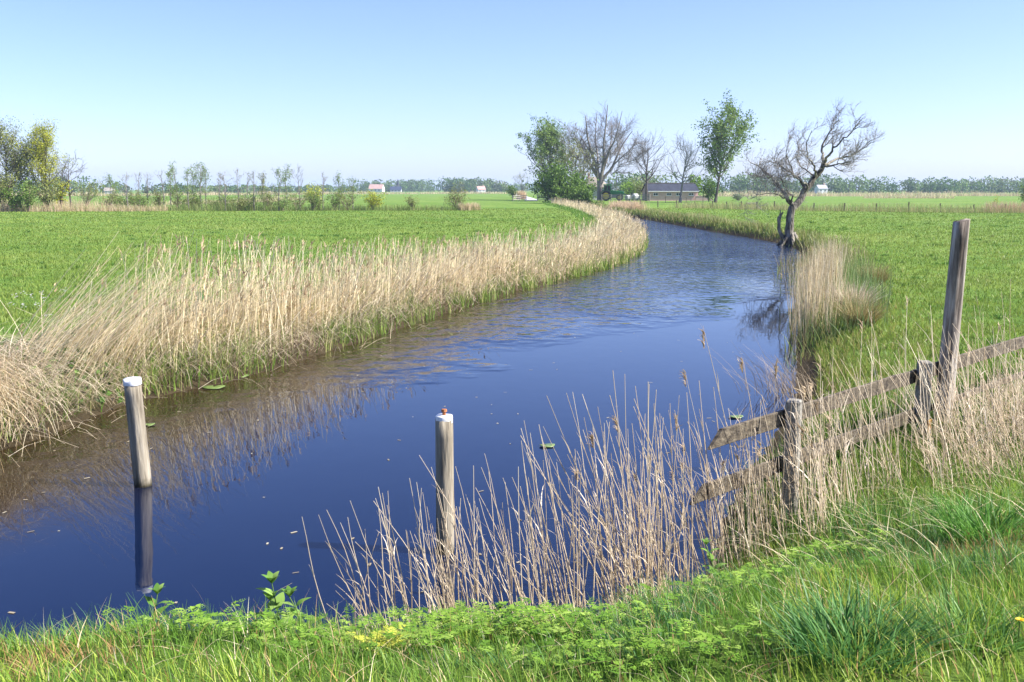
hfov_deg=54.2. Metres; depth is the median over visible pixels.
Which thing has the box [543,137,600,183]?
olive tree
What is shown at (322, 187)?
sapling
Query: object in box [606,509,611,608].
reed stalk
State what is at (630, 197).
rail fence
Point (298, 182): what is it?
sapling
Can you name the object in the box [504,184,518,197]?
round bush
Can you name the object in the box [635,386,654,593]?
reed stalk
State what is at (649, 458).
reed stalk
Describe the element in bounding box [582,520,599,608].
reed stalk
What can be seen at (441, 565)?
reed stalk
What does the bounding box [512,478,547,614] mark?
reed stalk
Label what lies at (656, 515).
reed stalk
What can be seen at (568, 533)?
reed stalk
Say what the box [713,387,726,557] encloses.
reed stalk
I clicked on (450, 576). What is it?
reed stalk
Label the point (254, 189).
sapling
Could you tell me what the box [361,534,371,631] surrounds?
reed stalk
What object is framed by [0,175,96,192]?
woods
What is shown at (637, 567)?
reed stalk
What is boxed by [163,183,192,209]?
ditch shrub
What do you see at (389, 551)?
reed stalk
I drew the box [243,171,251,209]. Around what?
sapling
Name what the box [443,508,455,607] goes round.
reed stalk
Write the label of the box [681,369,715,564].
reed stalk
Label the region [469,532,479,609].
reed stalk
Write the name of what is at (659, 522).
reed stalk
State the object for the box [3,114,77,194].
yellow tree
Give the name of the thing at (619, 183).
woods
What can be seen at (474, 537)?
reed stalk
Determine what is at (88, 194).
field bush
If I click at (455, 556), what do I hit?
reed stalk
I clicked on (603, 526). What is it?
reed stalk
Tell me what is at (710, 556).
nettle shoot
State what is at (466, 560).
reed stalk
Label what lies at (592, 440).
reed stalk
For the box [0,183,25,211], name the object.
field bush
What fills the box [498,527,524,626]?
reed stalk
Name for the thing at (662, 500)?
reed stalk
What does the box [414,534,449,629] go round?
reed stalk
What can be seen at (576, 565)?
reed stalk
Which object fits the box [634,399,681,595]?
reed stalk
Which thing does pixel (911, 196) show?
reed strip
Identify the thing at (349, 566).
reed stalk
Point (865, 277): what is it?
green rushes
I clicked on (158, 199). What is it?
ditch shrub
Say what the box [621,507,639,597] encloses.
reed stalk
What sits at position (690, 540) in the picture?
reed stalk
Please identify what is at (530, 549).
reed stalk
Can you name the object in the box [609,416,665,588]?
reed stalk
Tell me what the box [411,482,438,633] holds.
reed stalk
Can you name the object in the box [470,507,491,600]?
reed stalk
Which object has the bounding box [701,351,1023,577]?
dry reeds
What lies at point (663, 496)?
reed stalk
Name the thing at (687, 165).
bare tree
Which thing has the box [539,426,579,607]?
reed stalk
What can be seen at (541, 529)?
reed stalk
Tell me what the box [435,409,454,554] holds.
mooring post
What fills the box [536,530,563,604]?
reed stalk
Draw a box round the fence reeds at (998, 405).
[679,280,1023,571]
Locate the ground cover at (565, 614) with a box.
[102,516,955,681]
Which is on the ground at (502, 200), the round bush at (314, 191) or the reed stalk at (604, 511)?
the round bush at (314, 191)
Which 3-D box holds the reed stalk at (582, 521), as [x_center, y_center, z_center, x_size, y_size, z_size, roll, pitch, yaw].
[0.485,1.268,6.580,0.510,1.235,0.180,-6,5,27]
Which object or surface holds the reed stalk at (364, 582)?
in the water
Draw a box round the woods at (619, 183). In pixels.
[591,171,682,193]
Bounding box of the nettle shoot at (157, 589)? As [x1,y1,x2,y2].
[138,583,168,629]
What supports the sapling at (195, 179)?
on the ground at (502, 200)
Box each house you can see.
[368,183,384,191]
[476,185,485,191]
[814,183,827,193]
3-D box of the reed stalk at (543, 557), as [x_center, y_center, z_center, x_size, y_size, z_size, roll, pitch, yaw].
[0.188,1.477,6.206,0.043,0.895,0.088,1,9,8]
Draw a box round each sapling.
[103,172,117,195]
[118,171,133,203]
[131,171,144,195]
[143,173,152,206]
[154,169,169,205]
[166,169,176,208]
[167,158,180,197]
[182,167,199,210]
[187,165,199,196]
[191,162,210,207]
[196,165,212,207]
[215,173,222,199]
[220,170,229,209]
[231,169,243,195]
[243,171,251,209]
[247,170,258,209]
[256,173,272,209]
[268,167,289,210]
[281,165,292,209]
[290,166,302,207]
[317,172,327,207]
[333,170,345,209]
[345,176,358,206]
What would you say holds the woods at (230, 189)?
on the ground at (502, 200)
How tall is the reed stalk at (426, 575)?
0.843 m
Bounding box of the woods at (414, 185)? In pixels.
[353,179,440,191]
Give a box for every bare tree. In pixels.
[50,150,86,206]
[512,172,529,190]
[555,100,653,200]
[574,144,595,182]
[626,127,678,200]
[660,130,710,201]
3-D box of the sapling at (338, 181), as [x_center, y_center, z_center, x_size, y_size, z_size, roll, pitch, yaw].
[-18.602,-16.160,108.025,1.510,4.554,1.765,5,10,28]
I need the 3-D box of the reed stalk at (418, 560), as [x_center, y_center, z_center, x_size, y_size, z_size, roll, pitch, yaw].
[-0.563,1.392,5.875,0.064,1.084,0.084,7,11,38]
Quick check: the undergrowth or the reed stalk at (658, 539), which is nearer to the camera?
the reed stalk at (658, 539)
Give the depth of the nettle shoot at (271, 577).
5.39 m
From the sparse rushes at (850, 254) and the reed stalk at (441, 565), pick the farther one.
the sparse rushes at (850, 254)
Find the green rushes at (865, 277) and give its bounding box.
[798,249,899,349]
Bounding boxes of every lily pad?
[203,385,224,388]
[539,443,554,446]
[730,415,742,417]
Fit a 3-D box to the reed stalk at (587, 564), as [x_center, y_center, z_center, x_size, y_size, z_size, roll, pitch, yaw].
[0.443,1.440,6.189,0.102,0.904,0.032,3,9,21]
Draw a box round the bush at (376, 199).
[361,189,387,209]
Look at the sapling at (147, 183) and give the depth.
111.28 m
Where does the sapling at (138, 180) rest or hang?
on the ground at (502, 200)
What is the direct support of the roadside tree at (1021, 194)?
on the ground at (502, 200)
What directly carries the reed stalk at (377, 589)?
in the water
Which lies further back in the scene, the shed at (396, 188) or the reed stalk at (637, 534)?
the shed at (396, 188)
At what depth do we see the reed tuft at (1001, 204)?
101.81 m
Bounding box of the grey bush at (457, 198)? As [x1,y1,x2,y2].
[443,181,469,208]
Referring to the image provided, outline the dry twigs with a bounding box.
[707,338,831,403]
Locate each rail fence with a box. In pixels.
[512,195,526,200]
[601,194,649,201]
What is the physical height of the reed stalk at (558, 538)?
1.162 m
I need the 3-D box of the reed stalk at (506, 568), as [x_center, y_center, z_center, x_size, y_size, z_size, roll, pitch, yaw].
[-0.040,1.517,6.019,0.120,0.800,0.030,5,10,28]
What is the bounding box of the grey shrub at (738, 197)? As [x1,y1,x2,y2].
[730,190,747,200]
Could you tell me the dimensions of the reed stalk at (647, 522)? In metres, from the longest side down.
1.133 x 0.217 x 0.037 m
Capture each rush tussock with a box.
[818,279,892,309]
[828,292,894,328]
[853,262,897,284]
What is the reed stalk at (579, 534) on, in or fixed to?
on the ground at (502, 200)
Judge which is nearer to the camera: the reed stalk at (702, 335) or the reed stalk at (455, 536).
the reed stalk at (455, 536)
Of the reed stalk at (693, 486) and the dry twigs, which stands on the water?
the dry twigs
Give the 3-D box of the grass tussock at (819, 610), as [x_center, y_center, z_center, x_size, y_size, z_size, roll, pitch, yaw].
[1.283,1.067,3.805,0.876,0.286,0.923,5,10,31]
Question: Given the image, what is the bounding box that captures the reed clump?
[781,230,851,343]
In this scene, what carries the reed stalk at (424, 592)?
on the ground at (502, 200)
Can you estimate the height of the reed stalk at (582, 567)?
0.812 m
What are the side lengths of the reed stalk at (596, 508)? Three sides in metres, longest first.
1.512 x 0.548 x 0.193 m
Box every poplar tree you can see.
[515,112,577,195]
[691,90,765,202]
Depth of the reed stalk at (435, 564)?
5.85 m
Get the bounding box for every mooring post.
[123,377,151,487]
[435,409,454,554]
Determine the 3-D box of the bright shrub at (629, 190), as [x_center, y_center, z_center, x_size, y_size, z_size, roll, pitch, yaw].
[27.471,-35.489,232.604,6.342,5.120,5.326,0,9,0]
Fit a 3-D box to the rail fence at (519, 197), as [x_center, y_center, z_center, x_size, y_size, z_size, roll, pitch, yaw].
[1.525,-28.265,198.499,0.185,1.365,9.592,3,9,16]
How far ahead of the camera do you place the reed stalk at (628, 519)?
6.39 m
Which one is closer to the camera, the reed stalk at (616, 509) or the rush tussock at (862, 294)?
the reed stalk at (616, 509)
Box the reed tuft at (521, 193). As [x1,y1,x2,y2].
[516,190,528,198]
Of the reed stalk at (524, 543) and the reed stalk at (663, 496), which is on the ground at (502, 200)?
the reed stalk at (524, 543)
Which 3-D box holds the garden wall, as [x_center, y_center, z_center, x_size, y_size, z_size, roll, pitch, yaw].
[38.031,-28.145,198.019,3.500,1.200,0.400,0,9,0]
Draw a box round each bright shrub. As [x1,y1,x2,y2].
[617,178,640,195]
[684,172,707,194]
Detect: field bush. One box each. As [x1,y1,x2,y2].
[0,168,21,206]
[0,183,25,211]
[14,177,40,211]
[28,178,62,209]
[50,177,72,208]
[64,177,107,204]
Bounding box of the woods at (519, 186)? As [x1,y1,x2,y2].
[469,182,537,190]
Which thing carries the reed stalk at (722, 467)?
on the ground at (502, 200)
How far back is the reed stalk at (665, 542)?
6.29 m
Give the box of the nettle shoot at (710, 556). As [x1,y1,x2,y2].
[701,538,726,581]
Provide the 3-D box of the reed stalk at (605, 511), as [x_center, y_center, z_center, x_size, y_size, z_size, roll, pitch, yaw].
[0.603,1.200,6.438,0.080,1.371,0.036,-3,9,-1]
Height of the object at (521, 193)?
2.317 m
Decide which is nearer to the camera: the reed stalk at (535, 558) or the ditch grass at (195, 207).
the reed stalk at (535, 558)
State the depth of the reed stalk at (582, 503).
6.70 m
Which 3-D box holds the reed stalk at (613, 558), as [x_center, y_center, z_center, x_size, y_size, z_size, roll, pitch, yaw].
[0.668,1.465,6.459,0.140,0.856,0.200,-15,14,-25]
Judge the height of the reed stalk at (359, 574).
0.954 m
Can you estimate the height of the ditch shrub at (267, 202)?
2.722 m
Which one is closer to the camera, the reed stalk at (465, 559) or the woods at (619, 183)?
the reed stalk at (465, 559)
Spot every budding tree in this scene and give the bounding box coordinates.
[0,115,34,207]
[1,132,46,207]
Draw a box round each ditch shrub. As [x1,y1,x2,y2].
[96,190,127,207]
[110,193,133,206]
[121,190,145,205]
[130,189,152,207]
[144,188,168,205]
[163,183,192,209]
[178,193,201,207]
[183,191,206,206]
[205,196,223,207]
[214,192,235,209]
[229,193,251,210]
[231,191,262,208]
[259,189,283,208]
[272,193,293,210]
[283,189,313,207]
[304,189,323,209]
[307,189,326,209]
[326,189,343,209]
[335,187,362,209]
[403,194,419,209]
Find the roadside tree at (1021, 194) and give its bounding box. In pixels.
[1018,184,1023,200]
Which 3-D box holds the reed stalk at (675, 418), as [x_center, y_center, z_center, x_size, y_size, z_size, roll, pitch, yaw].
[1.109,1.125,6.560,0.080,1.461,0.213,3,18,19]
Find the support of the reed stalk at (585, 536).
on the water
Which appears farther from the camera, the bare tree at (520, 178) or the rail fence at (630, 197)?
the bare tree at (520, 178)
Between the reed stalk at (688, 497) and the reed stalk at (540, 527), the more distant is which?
the reed stalk at (688, 497)
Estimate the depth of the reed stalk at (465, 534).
6.10 m
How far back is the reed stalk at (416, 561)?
5.99 m
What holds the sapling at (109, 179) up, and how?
on the ground at (502, 200)
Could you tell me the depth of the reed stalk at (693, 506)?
6.92 m
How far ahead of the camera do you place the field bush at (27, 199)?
99.79 m
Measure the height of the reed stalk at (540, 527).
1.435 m
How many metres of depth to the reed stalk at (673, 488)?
6.67 m
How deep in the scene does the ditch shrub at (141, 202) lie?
105.73 m
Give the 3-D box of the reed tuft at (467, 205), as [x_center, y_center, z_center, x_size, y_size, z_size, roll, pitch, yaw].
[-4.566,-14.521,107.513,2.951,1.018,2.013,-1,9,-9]
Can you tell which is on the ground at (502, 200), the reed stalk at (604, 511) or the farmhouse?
the farmhouse
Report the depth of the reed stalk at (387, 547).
5.92 m
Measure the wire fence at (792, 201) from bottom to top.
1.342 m
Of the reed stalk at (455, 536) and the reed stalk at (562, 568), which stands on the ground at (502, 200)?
the reed stalk at (562, 568)
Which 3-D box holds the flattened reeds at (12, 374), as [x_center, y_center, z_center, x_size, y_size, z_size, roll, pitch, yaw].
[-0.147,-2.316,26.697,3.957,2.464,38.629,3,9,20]
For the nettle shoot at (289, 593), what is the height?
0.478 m
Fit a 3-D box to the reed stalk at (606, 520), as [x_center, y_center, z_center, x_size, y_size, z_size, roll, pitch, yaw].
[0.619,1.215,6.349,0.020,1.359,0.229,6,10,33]
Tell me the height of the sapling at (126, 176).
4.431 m
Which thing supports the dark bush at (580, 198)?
on the ground at (502, 200)
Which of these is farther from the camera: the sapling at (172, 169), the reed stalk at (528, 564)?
the sapling at (172, 169)
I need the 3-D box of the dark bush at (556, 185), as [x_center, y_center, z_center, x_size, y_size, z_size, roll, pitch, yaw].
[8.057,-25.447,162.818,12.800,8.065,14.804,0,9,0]
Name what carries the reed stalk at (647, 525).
on the ground at (502, 200)
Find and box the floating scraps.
[3,289,769,612]
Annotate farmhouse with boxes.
[586,173,605,199]
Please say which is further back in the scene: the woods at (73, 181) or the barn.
the woods at (73, 181)
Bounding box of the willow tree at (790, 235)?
[734,97,885,245]
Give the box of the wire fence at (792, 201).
[640,200,1008,211]
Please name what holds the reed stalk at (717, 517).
on the ground at (502, 200)
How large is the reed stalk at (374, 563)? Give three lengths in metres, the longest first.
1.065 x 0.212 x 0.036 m
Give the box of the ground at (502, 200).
[0,190,1023,681]
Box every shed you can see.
[104,188,114,193]
[390,186,401,191]
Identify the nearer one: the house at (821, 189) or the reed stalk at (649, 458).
the reed stalk at (649, 458)
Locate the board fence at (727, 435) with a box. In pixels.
[689,336,1023,522]
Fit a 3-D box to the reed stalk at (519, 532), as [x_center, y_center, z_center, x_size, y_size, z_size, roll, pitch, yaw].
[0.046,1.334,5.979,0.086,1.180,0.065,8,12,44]
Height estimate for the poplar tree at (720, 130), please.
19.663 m
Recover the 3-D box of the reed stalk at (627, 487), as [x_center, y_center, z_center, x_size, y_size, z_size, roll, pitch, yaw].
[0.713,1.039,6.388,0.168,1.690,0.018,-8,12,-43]
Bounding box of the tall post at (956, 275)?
[933,218,969,428]
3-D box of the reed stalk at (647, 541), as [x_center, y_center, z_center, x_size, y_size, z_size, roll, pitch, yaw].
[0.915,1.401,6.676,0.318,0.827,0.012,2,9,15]
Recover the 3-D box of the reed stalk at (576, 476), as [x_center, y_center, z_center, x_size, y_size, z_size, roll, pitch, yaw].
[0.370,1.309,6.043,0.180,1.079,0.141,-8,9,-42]
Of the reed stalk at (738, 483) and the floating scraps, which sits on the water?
the floating scraps
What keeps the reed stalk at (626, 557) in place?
on the ground at (502, 200)
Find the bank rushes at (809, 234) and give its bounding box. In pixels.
[596,200,871,366]
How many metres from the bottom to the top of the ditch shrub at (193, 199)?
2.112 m
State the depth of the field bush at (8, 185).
102.75 m
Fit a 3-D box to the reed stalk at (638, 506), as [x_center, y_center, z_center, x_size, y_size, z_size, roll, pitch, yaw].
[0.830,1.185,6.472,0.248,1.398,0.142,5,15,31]
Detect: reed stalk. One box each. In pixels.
[302,518,331,630]
[319,517,369,631]
[327,511,365,615]
[334,554,371,618]
[341,525,378,624]
[346,520,367,631]
[350,501,399,624]
[357,532,378,633]
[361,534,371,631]
[374,502,444,622]
[375,498,408,632]
[376,559,382,627]
[376,561,412,616]
[378,487,393,620]
[378,506,390,624]
[381,517,406,613]
[382,493,396,630]
[385,506,411,634]
[385,520,406,608]
[387,498,394,620]
[406,533,411,621]
[407,535,412,626]
[409,478,436,617]
[410,532,440,613]
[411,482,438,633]
[412,552,440,622]
[414,507,453,606]
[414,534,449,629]
[414,548,440,612]
[416,488,421,628]
[416,529,429,613]
[419,455,490,613]
[422,492,440,608]
[425,531,448,607]
[427,509,445,606]
[429,532,453,604]
[431,467,471,612]
[431,489,447,608]
[431,541,442,608]
[437,494,470,626]
[437,518,444,608]
[441,518,451,607]
[441,539,456,618]
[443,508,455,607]
[445,546,499,617]
[447,479,458,604]
[447,538,450,604]
[448,491,471,621]
[452,498,460,614]
[452,512,476,604]
[453,508,473,611]
[455,466,496,615]
[456,506,469,623]
[457,503,477,603]
[460,535,463,609]
[465,494,513,616]
[468,547,478,606]
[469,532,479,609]
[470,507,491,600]
[473,465,484,614]
[474,501,493,613]
[476,489,531,616]
[479,499,511,595]
[481,467,523,607]
[484,453,521,600]
[489,476,503,608]
[490,532,528,605]
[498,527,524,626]
[498,530,510,603]
[500,486,517,605]
[500,504,504,616]
[501,512,512,601]
[503,479,543,610]
[507,563,552,614]
[508,534,511,613]
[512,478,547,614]
[514,467,523,615]
[520,435,612,603]
[520,486,541,622]
[521,429,560,623]
[521,441,533,619]
[522,523,535,576]
[523,458,541,613]
[524,422,557,606]
[524,508,533,612]
[524,520,556,605]
[524,545,530,605]
[526,434,556,615]
[526,452,605,601]
[526,505,550,618]
[528,478,560,604]
[529,516,549,615]
[530,459,571,610]
[531,490,566,603]
[535,531,590,606]
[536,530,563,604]
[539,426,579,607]
[540,509,545,603]
[542,439,584,607]
[543,427,637,603]
[543,463,546,612]
[544,445,624,600]
[547,397,638,599]
[547,471,562,608]
[547,494,576,605]
[549,462,567,609]
[549,462,573,601]
[553,487,627,593]
[560,467,578,610]
[563,522,586,618]
[564,462,574,606]
[564,513,614,607]
[566,393,640,598]
[567,455,640,592]
[568,480,574,606]
[568,494,630,597]
[568,516,580,606]
[570,395,610,612]
[571,453,579,605]
[572,492,574,597]
[573,473,597,591]
[577,452,630,600]
[577,461,610,604]
[578,504,592,611]
[582,394,632,594]
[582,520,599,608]
[583,431,621,600]
[584,419,607,608]
[586,431,656,571]
[589,503,612,597]
[590,440,649,585]
[593,422,609,603]
[593,433,603,609]
[598,410,619,604]
[598,497,618,602]
[600,517,627,603]
[603,432,615,600]
[603,446,630,584]
[604,425,612,600]
[606,420,641,595]
[606,471,622,593]
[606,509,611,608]
[607,520,613,604]
[608,502,630,605]
[609,395,636,586]
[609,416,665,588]
[611,456,615,606]
[611,482,628,609]
[612,374,626,602]
[613,466,645,582]
[613,500,644,583]
[615,522,634,605]
[616,437,648,595]
[616,495,620,609]
[616,513,639,605]
[617,432,626,590]
[619,518,629,597]
[620,442,630,609]
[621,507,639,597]
[625,400,629,605]
[625,460,633,593]
[625,469,652,594]
[626,512,658,604]
[627,448,661,587]
[627,493,644,563]
[628,456,632,599]
[629,491,664,595]
[629,509,636,603]
[630,426,646,598]
[630,475,658,587]
[632,454,645,581]
[632,471,647,595]
[632,472,667,585]
[633,406,691,584]
[633,481,651,582]
[633,482,653,598]
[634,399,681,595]
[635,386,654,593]
[636,395,649,593]
[637,502,639,581]
[639,424,644,591]
[643,474,708,594]
[643,478,668,597]
[644,447,703,577]
[644,455,664,578]
[646,428,653,596]
[647,390,656,584]
[649,437,658,593]
[649,479,681,588]
[651,417,663,591]
[653,409,671,588]
[653,410,658,591]
[653,436,726,565]
[653,469,659,552]
[654,470,658,595]
[656,413,662,576]
[657,418,701,584]
[657,459,661,595]
[658,402,678,578]
[659,431,666,589]
[661,417,708,577]
[661,512,676,590]
[663,474,695,591]
[663,504,669,591]
[664,411,674,584]
[667,471,686,576]
[668,410,695,583]
[668,441,684,585]
[668,488,682,580]
[668,497,698,576]
[669,482,706,574]
[669,492,683,582]
[672,413,712,575]
[672,438,720,561]
[673,414,687,574]
[674,410,710,565]
[677,461,714,578]
[677,525,692,593]
[678,444,689,581]
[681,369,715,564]
[684,392,692,581]
[686,488,695,588]
[687,421,723,569]
[690,429,721,558]
[692,438,712,554]
[697,327,739,548]
[698,382,712,551]
[699,410,710,519]
[703,459,726,575]
[707,463,724,573]
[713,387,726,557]
[713,458,726,577]
[714,392,724,562]
[717,474,726,569]
[731,404,750,566]
[737,356,757,541]
[764,358,778,532]
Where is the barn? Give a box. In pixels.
[641,183,698,200]
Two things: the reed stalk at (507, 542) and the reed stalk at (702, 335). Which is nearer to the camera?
the reed stalk at (507, 542)
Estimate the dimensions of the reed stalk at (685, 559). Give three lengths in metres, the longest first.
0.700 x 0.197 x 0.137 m
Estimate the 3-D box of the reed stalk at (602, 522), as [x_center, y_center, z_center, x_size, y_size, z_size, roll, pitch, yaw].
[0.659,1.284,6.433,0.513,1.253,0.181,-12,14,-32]
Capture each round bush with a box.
[298,182,328,205]
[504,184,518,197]
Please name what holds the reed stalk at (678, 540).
on the ground at (502, 200)
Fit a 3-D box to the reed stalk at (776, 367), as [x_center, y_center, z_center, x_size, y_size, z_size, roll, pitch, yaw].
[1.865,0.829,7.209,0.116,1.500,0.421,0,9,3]
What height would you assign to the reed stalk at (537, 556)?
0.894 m
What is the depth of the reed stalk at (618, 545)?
6.57 m
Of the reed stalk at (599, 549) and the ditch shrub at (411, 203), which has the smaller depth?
the reed stalk at (599, 549)
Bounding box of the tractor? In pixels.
[601,184,623,200]
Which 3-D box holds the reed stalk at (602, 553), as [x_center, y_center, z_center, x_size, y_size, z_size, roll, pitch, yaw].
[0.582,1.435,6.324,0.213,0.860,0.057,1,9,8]
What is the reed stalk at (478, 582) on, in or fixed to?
on the ground at (502, 200)
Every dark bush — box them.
[522,160,598,201]
[561,181,596,204]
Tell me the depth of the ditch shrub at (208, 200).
108.59 m
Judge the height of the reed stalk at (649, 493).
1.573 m
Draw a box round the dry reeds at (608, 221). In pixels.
[0,196,649,388]
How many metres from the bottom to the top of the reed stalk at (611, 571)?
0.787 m
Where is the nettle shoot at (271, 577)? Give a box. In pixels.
[256,571,302,631]
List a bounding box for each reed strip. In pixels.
[0,199,167,211]
[12,190,522,195]
[50,195,320,205]
[703,190,1020,196]
[863,195,953,197]
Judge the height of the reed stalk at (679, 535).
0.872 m
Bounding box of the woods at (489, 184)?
[436,176,509,191]
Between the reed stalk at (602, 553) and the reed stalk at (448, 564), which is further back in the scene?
the reed stalk at (602, 553)
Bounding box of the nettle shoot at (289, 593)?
[280,586,330,637]
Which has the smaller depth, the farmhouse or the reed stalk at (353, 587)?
the reed stalk at (353, 587)
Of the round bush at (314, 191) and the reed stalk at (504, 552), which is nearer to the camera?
the reed stalk at (504, 552)
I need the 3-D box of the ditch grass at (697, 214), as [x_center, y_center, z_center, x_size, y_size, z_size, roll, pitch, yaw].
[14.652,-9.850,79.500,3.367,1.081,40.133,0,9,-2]
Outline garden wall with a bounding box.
[695,196,712,200]
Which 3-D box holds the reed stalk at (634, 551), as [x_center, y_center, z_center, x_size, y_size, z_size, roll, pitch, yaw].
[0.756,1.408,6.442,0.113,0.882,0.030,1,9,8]
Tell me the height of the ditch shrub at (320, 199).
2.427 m
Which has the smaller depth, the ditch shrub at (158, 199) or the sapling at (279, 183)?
the sapling at (279, 183)
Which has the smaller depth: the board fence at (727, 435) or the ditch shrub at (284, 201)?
the board fence at (727, 435)
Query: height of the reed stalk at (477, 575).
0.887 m
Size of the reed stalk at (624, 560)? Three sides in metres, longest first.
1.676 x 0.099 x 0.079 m
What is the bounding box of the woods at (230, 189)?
[73,181,367,193]
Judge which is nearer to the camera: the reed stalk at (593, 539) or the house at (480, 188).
the reed stalk at (593, 539)
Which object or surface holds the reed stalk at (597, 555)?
on the ground at (502, 200)
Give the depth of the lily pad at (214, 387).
14.22 m
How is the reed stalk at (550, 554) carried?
on the ground at (502, 200)
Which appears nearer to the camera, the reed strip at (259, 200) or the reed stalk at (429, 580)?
the reed stalk at (429, 580)
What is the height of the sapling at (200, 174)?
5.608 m
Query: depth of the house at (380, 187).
787.84 m
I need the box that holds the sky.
[0,0,1023,189]
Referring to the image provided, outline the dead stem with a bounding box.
[777,210,786,245]
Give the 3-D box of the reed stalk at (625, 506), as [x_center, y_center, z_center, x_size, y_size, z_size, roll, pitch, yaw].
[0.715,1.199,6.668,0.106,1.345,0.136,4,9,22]
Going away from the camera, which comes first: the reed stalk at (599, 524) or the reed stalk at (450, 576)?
the reed stalk at (450, 576)
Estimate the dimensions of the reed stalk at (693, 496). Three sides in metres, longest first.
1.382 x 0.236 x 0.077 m
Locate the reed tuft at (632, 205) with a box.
[606,199,649,210]
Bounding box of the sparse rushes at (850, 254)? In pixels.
[771,232,878,284]
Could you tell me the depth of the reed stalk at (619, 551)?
6.47 m
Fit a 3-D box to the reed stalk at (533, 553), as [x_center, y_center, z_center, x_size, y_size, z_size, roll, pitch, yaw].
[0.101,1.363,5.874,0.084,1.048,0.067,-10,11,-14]
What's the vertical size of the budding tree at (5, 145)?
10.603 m
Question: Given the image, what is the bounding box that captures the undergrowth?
[0,265,440,402]
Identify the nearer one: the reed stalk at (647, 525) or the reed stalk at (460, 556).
the reed stalk at (460, 556)
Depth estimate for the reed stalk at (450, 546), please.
6.15 m
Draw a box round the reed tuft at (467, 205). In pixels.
[457,202,481,210]
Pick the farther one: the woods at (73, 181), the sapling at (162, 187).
the woods at (73, 181)
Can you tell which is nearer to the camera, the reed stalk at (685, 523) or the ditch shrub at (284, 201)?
the reed stalk at (685, 523)
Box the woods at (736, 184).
[717,170,1023,192]
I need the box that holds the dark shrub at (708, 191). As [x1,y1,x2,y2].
[694,174,726,201]
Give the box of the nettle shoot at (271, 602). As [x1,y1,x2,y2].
[256,589,286,623]
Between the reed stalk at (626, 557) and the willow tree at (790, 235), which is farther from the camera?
the willow tree at (790, 235)
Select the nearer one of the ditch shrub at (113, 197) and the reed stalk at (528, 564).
the reed stalk at (528, 564)
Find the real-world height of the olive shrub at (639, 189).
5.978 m
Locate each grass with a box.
[0,200,600,375]
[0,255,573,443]
[0,427,1023,681]
[117,201,479,210]
[636,207,782,232]
[668,201,1023,212]
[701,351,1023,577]
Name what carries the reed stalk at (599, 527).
on the ground at (502, 200)
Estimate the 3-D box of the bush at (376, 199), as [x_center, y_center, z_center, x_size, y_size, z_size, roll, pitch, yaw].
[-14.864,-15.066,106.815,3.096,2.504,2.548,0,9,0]
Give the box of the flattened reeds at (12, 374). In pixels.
[0,228,633,467]
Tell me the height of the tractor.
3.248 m
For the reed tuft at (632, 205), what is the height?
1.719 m
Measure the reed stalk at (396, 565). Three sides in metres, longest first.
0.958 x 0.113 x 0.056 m
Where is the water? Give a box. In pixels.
[0,218,801,643]
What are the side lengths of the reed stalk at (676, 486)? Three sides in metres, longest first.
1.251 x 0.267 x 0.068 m
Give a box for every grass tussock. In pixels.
[595,577,677,608]
[742,562,979,678]
[893,474,1023,547]
[901,567,1023,655]
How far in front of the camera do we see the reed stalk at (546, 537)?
6.11 m
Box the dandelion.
[1016,617,1023,650]
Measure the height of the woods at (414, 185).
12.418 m
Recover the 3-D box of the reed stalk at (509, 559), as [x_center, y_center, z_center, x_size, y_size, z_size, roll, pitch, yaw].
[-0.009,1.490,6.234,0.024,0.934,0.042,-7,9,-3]
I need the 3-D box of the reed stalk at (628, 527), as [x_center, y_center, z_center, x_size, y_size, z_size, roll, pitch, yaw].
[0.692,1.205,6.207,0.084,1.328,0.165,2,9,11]
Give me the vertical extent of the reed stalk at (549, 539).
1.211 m
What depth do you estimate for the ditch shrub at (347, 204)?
106.96 m
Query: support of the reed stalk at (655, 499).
on the ground at (502, 200)
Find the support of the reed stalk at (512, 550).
in the water
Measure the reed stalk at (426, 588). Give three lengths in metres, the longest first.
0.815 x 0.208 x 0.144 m
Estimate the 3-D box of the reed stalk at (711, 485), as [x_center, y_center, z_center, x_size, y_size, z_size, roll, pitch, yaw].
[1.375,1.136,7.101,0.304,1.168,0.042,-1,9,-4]
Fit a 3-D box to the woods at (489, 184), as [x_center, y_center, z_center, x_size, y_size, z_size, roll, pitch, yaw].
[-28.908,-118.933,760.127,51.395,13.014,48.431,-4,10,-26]
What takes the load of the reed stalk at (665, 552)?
on the ground at (502, 200)
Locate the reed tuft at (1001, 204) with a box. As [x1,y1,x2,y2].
[983,201,1023,212]
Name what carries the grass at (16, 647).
on the ground at (502, 200)
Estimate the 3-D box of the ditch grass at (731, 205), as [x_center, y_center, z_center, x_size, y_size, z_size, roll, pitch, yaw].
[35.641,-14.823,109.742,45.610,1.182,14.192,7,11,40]
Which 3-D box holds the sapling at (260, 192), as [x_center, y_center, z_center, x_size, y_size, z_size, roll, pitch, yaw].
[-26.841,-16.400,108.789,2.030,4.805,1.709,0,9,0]
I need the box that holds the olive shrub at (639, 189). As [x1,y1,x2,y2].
[630,174,645,195]
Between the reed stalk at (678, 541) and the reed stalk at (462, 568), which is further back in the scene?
the reed stalk at (678, 541)
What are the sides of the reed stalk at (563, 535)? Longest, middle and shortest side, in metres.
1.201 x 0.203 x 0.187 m
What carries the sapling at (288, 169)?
on the ground at (502, 200)

